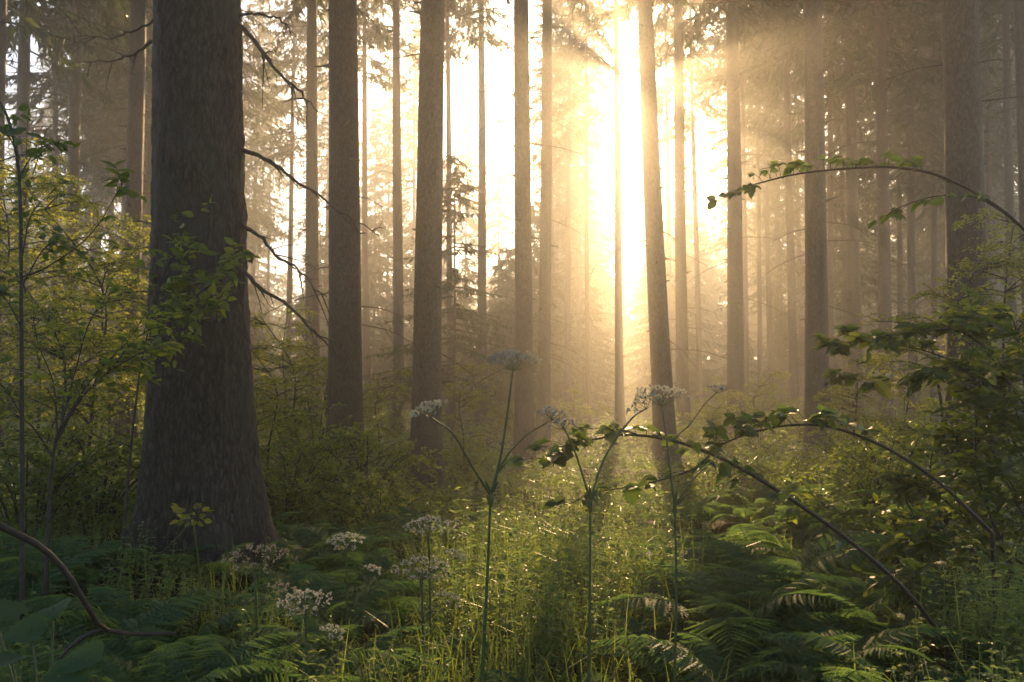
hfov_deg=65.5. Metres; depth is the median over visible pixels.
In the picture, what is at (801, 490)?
fern
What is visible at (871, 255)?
spruce tree
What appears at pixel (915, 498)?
fern
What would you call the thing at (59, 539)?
fern
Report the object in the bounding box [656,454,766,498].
bush
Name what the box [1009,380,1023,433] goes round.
bush
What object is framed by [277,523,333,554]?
fern
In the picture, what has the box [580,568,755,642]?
fern
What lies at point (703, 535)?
fern
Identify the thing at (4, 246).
young tree
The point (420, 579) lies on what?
umbel plant
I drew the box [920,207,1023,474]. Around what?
young tree
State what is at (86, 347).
young tree
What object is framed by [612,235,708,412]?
young spruce
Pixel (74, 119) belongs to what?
spruce tree
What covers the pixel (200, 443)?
spruce tree
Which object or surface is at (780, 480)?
fern
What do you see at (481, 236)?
spruce tree
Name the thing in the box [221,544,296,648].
umbel plant
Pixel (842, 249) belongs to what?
spruce tree
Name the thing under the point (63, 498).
bush
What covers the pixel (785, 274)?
young spruce
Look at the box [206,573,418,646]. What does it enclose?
fern
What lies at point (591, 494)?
umbel plant
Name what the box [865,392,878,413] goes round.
bush
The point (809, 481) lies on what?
fern
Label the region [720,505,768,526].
fern
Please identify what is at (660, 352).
spruce tree
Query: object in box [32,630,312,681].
fern
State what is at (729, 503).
fern
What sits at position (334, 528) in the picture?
fern
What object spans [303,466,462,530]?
bush
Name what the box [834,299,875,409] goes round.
young spruce
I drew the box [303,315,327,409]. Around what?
young spruce
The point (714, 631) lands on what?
fern
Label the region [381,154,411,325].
spruce tree
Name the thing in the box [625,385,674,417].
bush
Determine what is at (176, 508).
sprout
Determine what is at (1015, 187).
spruce tree
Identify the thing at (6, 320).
young spruce
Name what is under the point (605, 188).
spruce tree
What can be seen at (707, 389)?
bush
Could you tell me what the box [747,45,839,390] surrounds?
spruce tree
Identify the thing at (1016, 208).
spruce tree
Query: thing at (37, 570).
fern
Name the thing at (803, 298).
young spruce
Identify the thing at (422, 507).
fern
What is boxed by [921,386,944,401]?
bush
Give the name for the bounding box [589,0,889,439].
spruce tree
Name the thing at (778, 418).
bush
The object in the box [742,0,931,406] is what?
spruce tree
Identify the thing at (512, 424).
bush
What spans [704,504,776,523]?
fern
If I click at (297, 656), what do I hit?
fern
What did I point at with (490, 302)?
young spruce
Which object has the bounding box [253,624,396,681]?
fern
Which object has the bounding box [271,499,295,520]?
fern
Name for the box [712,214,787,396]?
young spruce
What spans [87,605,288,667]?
fern
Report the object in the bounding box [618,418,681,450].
bush
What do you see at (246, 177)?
spruce tree
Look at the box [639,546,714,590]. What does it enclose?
fern
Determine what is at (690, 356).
young spruce
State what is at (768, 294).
spruce tree
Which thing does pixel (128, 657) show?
fern
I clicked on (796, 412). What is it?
bush
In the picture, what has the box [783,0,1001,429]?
spruce tree
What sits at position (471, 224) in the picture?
spruce tree
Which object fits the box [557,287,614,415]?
young spruce
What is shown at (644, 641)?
fern
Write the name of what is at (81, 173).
spruce tree
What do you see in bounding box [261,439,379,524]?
bush
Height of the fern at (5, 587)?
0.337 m
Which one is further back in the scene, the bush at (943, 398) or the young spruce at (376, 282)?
the young spruce at (376, 282)
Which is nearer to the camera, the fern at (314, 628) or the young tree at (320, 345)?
the fern at (314, 628)
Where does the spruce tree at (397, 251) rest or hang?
on the ground at (724, 524)
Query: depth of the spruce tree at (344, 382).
11.47 m
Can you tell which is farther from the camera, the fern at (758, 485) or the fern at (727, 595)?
the fern at (758, 485)
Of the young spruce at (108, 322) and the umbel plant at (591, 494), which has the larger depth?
the young spruce at (108, 322)
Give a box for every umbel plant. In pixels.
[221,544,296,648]
[277,588,345,680]
[326,532,380,647]
[390,554,460,671]
[402,514,465,676]
[409,349,565,681]
[547,390,658,681]
[634,383,728,681]
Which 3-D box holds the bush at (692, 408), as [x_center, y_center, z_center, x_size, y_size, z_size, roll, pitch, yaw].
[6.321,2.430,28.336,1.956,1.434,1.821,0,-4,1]
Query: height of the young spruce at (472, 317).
8.881 m
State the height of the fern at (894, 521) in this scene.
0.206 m
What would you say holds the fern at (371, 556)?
on the ground at (724, 524)
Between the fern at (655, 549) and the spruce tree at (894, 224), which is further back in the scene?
the spruce tree at (894, 224)
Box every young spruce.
[3,196,37,362]
[3,282,48,409]
[3,310,11,398]
[8,235,41,384]
[28,207,79,383]
[29,209,104,389]
[32,294,61,410]
[92,210,120,399]
[247,203,301,392]
[247,224,283,410]
[247,244,282,381]
[249,283,282,399]
[269,271,300,387]
[278,230,328,413]
[291,235,324,387]
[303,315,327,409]
[326,214,412,411]
[361,261,390,375]
[362,145,536,440]
[370,227,414,408]
[371,286,412,401]
[386,258,475,414]
[442,258,502,414]
[442,307,470,411]
[462,247,554,417]
[468,265,514,409]
[476,278,495,319]
[489,201,582,417]
[532,202,624,399]
[536,231,614,408]
[537,179,633,402]
[555,310,575,406]
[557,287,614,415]
[561,203,644,398]
[611,253,641,381]
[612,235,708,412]
[622,224,646,377]
[624,221,703,390]
[632,204,722,383]
[639,286,704,412]
[648,251,725,407]
[672,217,726,391]
[700,231,726,363]
[701,212,766,384]
[709,313,765,405]
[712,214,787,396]
[717,279,766,381]
[751,299,804,405]
[766,216,804,358]
[773,211,804,381]
[774,297,804,412]
[785,276,841,386]
[797,207,872,376]
[803,192,895,365]
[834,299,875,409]
[840,263,898,410]
[860,230,897,374]
[890,223,927,372]
[897,286,944,404]
[993,199,1023,388]
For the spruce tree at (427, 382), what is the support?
on the ground at (724, 524)
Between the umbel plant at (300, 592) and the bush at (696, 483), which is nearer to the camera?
the umbel plant at (300, 592)
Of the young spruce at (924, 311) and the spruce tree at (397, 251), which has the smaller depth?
the spruce tree at (397, 251)
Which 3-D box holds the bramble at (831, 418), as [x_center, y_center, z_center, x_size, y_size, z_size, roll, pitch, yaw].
[1.345,0.748,3.194,1.396,0.995,0.235,1,-4,-21]
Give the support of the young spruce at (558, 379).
on the ground at (724, 524)
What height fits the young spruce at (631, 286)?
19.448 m
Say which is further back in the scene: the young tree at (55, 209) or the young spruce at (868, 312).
the young spruce at (868, 312)
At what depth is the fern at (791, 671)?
2.69 m
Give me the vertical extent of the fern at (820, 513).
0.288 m
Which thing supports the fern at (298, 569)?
on the ground at (724, 524)
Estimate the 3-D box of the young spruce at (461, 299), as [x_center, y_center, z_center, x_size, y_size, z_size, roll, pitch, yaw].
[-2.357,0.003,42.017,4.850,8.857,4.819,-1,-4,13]
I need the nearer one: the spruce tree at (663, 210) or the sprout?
the sprout
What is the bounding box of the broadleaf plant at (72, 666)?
[0,597,103,681]
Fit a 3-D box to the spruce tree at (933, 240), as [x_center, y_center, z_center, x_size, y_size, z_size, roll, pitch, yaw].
[16.348,-10.205,30.507,4.992,27.303,5.426,-3,-5,39]
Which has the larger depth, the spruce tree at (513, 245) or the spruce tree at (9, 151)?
the spruce tree at (513, 245)
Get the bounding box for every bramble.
[503,421,949,668]
[702,404,996,621]
[706,151,1023,230]
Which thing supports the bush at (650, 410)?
on the ground at (724, 524)
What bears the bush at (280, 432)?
on the ground at (724, 524)
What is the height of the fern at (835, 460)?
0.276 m
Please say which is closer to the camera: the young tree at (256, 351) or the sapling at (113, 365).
the sapling at (113, 365)
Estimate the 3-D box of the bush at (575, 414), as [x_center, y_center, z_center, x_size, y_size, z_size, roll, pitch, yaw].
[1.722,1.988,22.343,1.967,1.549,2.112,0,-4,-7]
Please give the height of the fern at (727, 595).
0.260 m
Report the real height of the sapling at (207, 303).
2.298 m
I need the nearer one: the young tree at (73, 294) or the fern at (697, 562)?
the fern at (697, 562)
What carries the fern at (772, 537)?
on the ground at (724, 524)
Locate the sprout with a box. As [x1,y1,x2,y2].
[160,502,214,630]
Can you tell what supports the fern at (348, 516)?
on the ground at (724, 524)
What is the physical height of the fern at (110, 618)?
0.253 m
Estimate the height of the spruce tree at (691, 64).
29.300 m
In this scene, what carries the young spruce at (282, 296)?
on the ground at (724, 524)
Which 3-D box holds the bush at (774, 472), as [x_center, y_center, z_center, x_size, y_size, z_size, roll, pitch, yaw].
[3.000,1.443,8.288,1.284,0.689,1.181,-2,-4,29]
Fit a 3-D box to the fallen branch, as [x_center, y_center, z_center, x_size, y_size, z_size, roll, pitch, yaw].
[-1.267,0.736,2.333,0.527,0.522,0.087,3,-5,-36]
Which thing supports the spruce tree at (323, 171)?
on the ground at (724, 524)
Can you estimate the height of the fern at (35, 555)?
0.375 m
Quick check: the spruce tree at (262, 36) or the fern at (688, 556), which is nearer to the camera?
the fern at (688, 556)
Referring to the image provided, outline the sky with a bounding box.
[4,0,1017,377]
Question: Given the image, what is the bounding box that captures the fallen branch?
[0,521,175,660]
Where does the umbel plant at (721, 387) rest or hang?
on the ground at (724, 524)
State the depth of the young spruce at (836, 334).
65.07 m
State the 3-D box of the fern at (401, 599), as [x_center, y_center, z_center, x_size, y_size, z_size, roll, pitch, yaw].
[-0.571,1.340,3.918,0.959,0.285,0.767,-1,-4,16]
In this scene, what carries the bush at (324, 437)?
on the ground at (724, 524)
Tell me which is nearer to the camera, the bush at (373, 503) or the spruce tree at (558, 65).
the bush at (373, 503)
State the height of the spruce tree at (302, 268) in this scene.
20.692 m
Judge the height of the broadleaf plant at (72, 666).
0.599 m
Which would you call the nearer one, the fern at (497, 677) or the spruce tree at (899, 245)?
the fern at (497, 677)
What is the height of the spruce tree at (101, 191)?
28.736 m
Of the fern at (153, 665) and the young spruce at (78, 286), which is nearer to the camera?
the fern at (153, 665)
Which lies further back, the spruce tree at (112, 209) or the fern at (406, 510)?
the spruce tree at (112, 209)
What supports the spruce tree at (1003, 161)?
on the ground at (724, 524)
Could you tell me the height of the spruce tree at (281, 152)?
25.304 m
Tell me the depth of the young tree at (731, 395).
12.33 m
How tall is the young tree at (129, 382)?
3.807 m
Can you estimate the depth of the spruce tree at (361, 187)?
70.18 m
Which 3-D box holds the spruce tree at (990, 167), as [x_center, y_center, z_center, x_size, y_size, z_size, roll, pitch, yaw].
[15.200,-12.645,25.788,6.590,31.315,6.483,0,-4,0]
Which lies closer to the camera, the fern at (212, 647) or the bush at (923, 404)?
the fern at (212, 647)
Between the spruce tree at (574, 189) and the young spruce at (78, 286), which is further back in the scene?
the young spruce at (78, 286)
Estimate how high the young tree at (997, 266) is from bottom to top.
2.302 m
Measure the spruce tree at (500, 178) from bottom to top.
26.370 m
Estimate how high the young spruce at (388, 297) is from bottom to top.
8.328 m
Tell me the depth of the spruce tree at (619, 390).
27.20 m
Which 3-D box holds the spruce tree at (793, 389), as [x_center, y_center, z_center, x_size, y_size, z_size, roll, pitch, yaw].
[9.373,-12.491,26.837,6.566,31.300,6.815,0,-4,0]
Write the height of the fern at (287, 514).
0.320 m
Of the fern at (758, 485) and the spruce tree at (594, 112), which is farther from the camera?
the spruce tree at (594, 112)
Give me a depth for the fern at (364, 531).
5.72 m
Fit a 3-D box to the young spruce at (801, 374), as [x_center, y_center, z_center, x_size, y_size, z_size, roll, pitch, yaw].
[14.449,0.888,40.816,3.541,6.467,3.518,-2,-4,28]
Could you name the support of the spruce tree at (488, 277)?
on the ground at (724, 524)
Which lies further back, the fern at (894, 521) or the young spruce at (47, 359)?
the young spruce at (47, 359)
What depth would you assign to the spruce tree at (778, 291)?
41.27 m
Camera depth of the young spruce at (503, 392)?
38.93 m
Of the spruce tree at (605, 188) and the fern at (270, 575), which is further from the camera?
the spruce tree at (605, 188)
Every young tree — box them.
[0,128,147,494]
[0,137,91,451]
[0,177,86,462]
[0,191,75,384]
[0,218,143,439]
[0,258,146,526]
[1,180,149,511]
[8,213,150,481]
[50,229,150,457]
[250,311,327,463]
[250,337,325,497]
[252,302,325,448]
[252,358,309,496]
[281,326,369,451]
[363,364,411,472]
[442,359,497,475]
[685,390,747,464]
[728,368,796,449]
[803,353,906,469]
[843,245,1023,478]
[857,349,943,445]
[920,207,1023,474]
[937,175,1023,397]
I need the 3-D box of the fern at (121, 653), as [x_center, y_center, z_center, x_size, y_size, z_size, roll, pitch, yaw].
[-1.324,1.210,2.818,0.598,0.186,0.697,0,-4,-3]
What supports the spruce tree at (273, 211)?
on the ground at (724, 524)
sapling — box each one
[0,101,146,646]
[0,275,194,594]
[112,194,260,590]
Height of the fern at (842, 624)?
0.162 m
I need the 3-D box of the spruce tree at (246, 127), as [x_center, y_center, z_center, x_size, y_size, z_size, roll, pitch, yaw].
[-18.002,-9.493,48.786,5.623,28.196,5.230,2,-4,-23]
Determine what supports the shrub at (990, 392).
on the ground at (724, 524)
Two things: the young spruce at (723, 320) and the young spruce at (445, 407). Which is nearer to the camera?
the young spruce at (445, 407)
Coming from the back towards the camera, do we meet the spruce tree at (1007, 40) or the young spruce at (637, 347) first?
the young spruce at (637, 347)
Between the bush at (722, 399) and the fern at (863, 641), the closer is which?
the fern at (863, 641)
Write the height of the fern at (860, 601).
0.295 m
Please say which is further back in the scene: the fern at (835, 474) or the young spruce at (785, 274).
the young spruce at (785, 274)
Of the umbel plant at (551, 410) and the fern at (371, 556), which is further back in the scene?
the fern at (371, 556)
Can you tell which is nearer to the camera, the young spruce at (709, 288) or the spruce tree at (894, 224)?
the spruce tree at (894, 224)
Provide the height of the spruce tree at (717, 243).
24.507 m
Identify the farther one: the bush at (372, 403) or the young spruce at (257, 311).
the young spruce at (257, 311)
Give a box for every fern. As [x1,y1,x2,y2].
[0,532,147,594]
[0,536,73,568]
[0,536,156,594]
[0,549,122,667]
[0,593,227,680]
[0,665,37,681]
[7,653,146,681]
[18,586,241,641]
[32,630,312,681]
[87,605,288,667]
[88,640,255,679]
[91,643,224,681]
[102,545,222,576]
[133,642,299,681]
[135,542,259,585]
[145,634,347,681]
[191,634,364,681]
[196,663,291,681]
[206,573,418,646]
[215,536,402,580]
[217,563,427,643]
[223,565,356,594]
[228,615,437,673]
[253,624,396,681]
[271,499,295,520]
[272,511,312,547]
[275,523,426,577]
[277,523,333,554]
[279,535,313,553]
[285,648,439,681]
[290,583,472,632]
[295,548,426,620]
[310,512,416,536]
[324,563,493,601]
[329,495,387,522]
[343,634,493,679]
[364,505,496,544]
[391,503,452,519]
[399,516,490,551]
[477,669,527,681]
[568,615,761,681]
[570,557,867,676]
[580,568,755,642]
[580,629,863,681]
[580,673,620,681]
[595,645,817,681]
[620,545,801,590]
[627,542,711,565]
[630,504,696,530]
[631,595,851,681]
[637,543,740,585]
[638,494,732,527]
[638,533,727,552]
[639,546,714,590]
[641,530,747,542]
[643,528,746,551]
[648,556,740,580]
[660,529,934,615]
[676,522,766,541]
[677,639,822,681]
[681,571,841,615]
[682,620,851,681]
[691,613,930,677]
[696,497,755,522]
[698,503,796,523]
[703,480,806,513]
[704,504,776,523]
[707,489,745,523]
[712,503,758,524]
[714,483,791,497]
[714,526,791,548]
[716,619,974,681]
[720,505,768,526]
[722,660,987,681]
[728,583,911,638]
[731,514,880,557]
[738,490,788,510]
[742,540,875,557]
[744,494,801,512]
[744,561,946,645]
[747,479,822,505]
[747,505,819,532]
[757,631,1023,681]
[762,498,873,532]
[771,468,823,484]
[778,475,860,498]
[786,505,886,536]
[786,509,919,538]
[796,531,878,551]
[814,555,902,581]
[819,471,848,490]
[820,568,973,612]
[822,618,989,675]
[823,453,860,473]
[826,505,928,535]
[829,481,910,502]
[839,464,883,483]
[847,489,986,525]
[854,448,948,469]
[871,477,973,506]
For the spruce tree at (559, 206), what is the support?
on the ground at (724, 524)
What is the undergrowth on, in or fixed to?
on the ground at (724, 524)
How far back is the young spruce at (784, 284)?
74.16 m
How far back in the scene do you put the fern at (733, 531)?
6.14 m
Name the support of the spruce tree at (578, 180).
on the ground at (724, 524)
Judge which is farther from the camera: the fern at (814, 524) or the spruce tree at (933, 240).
the spruce tree at (933, 240)
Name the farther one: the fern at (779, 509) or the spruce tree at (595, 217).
the spruce tree at (595, 217)
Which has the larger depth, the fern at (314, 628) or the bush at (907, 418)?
the bush at (907, 418)
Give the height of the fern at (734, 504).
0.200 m
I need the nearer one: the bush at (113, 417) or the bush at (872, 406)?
the bush at (113, 417)
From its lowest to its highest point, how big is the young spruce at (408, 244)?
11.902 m
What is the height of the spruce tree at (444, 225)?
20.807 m
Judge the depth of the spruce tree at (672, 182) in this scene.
75.58 m
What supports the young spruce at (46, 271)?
on the ground at (724, 524)
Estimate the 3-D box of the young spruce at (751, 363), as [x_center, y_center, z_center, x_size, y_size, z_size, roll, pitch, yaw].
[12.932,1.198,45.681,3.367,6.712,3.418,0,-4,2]
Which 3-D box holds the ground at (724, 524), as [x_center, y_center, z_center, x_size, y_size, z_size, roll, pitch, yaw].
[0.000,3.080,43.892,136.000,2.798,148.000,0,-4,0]
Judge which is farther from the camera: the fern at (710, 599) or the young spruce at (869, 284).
the young spruce at (869, 284)
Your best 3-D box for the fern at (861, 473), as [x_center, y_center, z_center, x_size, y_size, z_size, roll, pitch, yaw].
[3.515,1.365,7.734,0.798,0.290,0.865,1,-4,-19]
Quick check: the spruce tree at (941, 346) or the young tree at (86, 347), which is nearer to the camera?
the young tree at (86, 347)
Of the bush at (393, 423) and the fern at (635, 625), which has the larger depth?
the bush at (393, 423)
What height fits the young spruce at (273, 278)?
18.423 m
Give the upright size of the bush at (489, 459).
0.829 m
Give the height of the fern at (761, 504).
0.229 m
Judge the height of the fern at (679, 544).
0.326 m
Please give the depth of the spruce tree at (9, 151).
53.79 m
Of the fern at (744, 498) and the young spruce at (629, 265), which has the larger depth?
the young spruce at (629, 265)
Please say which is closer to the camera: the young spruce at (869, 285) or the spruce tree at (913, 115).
the spruce tree at (913, 115)
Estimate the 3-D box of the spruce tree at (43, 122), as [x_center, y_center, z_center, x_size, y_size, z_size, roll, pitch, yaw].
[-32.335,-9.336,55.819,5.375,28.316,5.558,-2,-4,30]
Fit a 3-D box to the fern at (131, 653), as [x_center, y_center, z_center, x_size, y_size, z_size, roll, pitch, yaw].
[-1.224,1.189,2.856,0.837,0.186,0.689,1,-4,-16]
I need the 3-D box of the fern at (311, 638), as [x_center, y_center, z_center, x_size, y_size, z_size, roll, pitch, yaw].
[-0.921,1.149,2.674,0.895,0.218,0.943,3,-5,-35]
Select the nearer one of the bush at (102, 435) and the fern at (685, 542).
the fern at (685, 542)
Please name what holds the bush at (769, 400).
on the ground at (724, 524)
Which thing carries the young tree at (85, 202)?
on the ground at (724, 524)
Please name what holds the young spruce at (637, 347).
on the ground at (724, 524)
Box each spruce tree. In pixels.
[0,0,152,451]
[3,0,152,437]
[4,29,81,306]
[4,64,46,298]
[5,0,129,427]
[6,0,152,434]
[33,1,117,407]
[35,0,152,455]
[35,3,120,383]
[38,27,145,382]
[44,2,147,421]
[50,1,120,323]
[54,0,152,415]
[58,2,120,383]
[59,0,382,584]
[64,0,147,394]
[79,3,121,376]
[241,0,268,265]
[241,0,275,258]
[241,0,305,344]
[243,0,299,381]
[244,0,328,415]
[244,76,261,227]
[247,30,302,366]
[251,0,395,438]
[251,0,463,484]
[270,0,375,328]
[285,0,418,413]
[291,170,324,355]
[298,0,495,434]
[359,97,392,311]
[359,144,380,330]
[361,74,411,339]
[364,0,497,498]
[370,0,459,336]
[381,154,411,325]
[400,0,491,425]
[442,78,496,383]
[442,162,456,307]
[444,0,513,426]
[448,0,629,477]
[452,0,621,456]
[461,170,494,331]
[468,91,514,285]
[504,0,632,420]
[508,211,536,303]
[509,0,596,411]
[532,0,641,425]
[532,58,604,299]
[535,33,574,375]
[538,4,631,411]
[581,0,767,438]
[584,121,624,266]
[586,0,734,469]
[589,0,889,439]
[589,154,614,323]
[595,0,661,427]
[603,1,719,379]
[623,0,753,417]
[626,163,648,375]
[638,124,673,266]
[661,139,690,345]
[671,112,718,378]
[684,0,799,412]
[686,0,826,405]
[690,14,785,376]
[691,0,897,422]
[701,12,834,398]
[710,39,803,398]
[713,0,838,396]
[716,0,1002,432]
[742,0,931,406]
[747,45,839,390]
[747,93,804,380]
[758,0,903,464]
[772,2,919,412]
[781,97,837,292]
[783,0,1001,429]
[796,35,917,412]
[825,0,1016,427]
[826,0,1023,310]
[826,10,944,417]
[834,45,925,406]
[861,47,930,401]
[874,3,1003,424]
[874,102,945,401]
[875,0,1023,465]
[887,0,1020,432]
[890,0,1021,356]
[891,143,929,395]
[892,0,1017,361]
[903,53,938,345]
[904,14,1018,350]
[920,3,1016,370]
[920,13,1018,388]
[937,24,1017,275]
[998,27,1021,322]
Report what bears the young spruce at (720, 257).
on the ground at (724, 524)
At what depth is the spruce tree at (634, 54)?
36.57 m
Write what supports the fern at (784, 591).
on the ground at (724, 524)
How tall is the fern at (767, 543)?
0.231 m
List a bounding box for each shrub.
[779,402,1011,580]
[809,282,1023,662]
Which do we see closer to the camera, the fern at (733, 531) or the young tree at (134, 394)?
the fern at (733, 531)
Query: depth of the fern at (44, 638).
3.08 m
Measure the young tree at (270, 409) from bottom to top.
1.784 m
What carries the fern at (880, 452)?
on the ground at (724, 524)
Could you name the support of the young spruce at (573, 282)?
on the ground at (724, 524)
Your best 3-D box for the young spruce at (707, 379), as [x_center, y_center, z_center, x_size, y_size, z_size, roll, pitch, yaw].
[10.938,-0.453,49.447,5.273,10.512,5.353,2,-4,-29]
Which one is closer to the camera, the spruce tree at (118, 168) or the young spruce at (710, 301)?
the spruce tree at (118, 168)
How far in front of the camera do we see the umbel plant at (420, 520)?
2.95 m
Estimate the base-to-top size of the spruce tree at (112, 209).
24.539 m
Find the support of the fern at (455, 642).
on the ground at (724, 524)
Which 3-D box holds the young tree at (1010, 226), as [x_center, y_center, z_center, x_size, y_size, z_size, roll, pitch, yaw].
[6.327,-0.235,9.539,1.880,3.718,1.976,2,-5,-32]
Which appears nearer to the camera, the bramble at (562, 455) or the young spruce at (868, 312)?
the bramble at (562, 455)
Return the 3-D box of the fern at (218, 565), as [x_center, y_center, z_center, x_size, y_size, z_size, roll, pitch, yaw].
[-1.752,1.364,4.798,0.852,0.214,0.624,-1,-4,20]
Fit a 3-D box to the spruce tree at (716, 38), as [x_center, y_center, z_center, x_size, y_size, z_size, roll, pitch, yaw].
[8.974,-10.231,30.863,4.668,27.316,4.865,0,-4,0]
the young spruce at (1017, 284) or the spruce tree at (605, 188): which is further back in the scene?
the spruce tree at (605, 188)
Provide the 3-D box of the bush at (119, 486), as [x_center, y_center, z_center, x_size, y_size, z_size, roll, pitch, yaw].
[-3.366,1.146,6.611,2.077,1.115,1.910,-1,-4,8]
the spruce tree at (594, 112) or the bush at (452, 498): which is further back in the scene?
the spruce tree at (594, 112)
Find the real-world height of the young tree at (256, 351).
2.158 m
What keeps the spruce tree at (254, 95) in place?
on the ground at (724, 524)
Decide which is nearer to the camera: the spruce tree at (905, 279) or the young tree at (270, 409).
the young tree at (270, 409)
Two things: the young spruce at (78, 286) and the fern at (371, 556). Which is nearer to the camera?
the fern at (371, 556)
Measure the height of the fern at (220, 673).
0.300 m
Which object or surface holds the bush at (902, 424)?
on the ground at (724, 524)
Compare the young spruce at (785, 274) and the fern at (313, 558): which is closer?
the fern at (313, 558)
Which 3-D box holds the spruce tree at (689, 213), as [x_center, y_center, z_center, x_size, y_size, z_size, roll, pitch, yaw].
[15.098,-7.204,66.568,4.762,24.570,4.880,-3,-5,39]
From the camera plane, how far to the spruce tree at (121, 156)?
28.24 m
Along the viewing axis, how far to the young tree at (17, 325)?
12.73 m
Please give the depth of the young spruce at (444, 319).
40.66 m
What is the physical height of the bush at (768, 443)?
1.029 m
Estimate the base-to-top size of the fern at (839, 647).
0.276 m
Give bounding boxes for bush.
[0,380,142,549]
[0,412,142,538]
[17,374,144,450]
[32,389,114,436]
[257,389,325,466]
[259,389,411,496]
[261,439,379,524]
[266,420,463,512]
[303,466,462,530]
[362,380,391,426]
[364,399,410,433]
[373,397,411,421]
[394,485,485,528]
[442,385,498,417]
[444,434,506,480]
[511,414,571,436]
[551,384,610,434]
[612,382,638,404]
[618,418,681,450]
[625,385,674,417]
[630,396,651,419]
[639,409,702,445]
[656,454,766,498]
[674,389,716,421]
[690,375,766,422]
[692,394,751,427]
[697,401,764,433]
[716,376,798,423]
[716,422,808,476]
[746,446,847,490]
[751,408,799,437]
[752,399,778,412]
[764,398,848,442]
[772,417,803,443]
[784,368,878,432]
[788,406,803,431]
[788,427,977,509]
[790,408,897,473]
[842,402,933,448]
[857,397,944,466]
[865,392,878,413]
[897,404,938,425]
[919,395,938,419]
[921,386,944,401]
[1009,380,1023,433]
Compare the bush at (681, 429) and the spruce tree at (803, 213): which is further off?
the spruce tree at (803, 213)
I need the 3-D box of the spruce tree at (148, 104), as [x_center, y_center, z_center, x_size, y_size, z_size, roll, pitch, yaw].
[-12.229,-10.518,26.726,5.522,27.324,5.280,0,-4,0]
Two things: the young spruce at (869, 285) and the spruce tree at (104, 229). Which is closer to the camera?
the spruce tree at (104, 229)
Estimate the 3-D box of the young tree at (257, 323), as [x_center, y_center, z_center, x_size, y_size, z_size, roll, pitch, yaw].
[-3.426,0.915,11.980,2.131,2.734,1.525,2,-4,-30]
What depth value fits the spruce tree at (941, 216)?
40.08 m
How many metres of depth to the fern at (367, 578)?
4.57 m
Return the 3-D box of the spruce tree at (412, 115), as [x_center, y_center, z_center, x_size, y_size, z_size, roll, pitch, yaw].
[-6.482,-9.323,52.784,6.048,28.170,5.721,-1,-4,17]
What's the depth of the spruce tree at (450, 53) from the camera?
28.44 m
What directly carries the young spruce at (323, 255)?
on the ground at (724, 524)
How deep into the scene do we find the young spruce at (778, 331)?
40.32 m
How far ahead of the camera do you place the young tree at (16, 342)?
10.59 m
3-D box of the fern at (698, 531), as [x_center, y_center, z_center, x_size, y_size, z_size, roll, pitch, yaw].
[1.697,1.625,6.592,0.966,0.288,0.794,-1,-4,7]
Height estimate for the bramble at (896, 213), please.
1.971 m
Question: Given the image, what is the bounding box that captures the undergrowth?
[0,401,1023,681]
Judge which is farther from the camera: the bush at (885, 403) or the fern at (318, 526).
the bush at (885, 403)
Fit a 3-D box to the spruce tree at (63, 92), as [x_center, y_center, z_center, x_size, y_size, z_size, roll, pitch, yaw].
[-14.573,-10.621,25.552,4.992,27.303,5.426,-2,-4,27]
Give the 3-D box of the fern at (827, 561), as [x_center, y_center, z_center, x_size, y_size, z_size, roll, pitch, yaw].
[1.423,1.170,4.048,1.298,0.359,1.383,-3,-5,37]
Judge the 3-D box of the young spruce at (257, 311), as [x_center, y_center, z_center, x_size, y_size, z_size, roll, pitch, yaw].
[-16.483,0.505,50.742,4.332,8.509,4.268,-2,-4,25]
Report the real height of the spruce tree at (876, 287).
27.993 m
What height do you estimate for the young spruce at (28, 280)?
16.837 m
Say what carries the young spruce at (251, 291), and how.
on the ground at (724, 524)
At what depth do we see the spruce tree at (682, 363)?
20.18 m
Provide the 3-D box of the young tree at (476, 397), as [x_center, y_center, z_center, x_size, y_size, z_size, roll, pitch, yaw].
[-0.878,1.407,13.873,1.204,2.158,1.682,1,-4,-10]
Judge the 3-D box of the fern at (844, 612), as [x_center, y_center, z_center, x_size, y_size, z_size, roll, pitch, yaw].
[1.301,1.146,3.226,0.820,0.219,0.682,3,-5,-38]
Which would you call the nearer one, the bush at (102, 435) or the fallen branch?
the fallen branch
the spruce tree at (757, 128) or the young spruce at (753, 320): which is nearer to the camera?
the spruce tree at (757, 128)
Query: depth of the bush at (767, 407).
29.59 m
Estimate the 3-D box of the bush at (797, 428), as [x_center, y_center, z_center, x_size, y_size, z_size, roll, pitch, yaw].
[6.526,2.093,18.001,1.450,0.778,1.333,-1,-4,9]
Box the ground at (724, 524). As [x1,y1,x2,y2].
[0,384,1023,681]
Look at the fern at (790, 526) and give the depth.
6.05 m
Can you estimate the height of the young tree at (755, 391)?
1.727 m
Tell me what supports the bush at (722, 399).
on the ground at (724, 524)
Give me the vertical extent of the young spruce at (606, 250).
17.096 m
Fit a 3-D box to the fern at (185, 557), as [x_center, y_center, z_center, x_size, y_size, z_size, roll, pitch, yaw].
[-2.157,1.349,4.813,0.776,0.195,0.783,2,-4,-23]
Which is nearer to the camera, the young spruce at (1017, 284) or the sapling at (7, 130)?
the sapling at (7, 130)
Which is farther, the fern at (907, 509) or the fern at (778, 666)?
the fern at (907, 509)
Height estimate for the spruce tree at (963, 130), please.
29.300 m
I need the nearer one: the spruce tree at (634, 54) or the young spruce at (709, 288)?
the spruce tree at (634, 54)
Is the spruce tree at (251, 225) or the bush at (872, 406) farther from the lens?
the spruce tree at (251, 225)
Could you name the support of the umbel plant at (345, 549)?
on the ground at (724, 524)

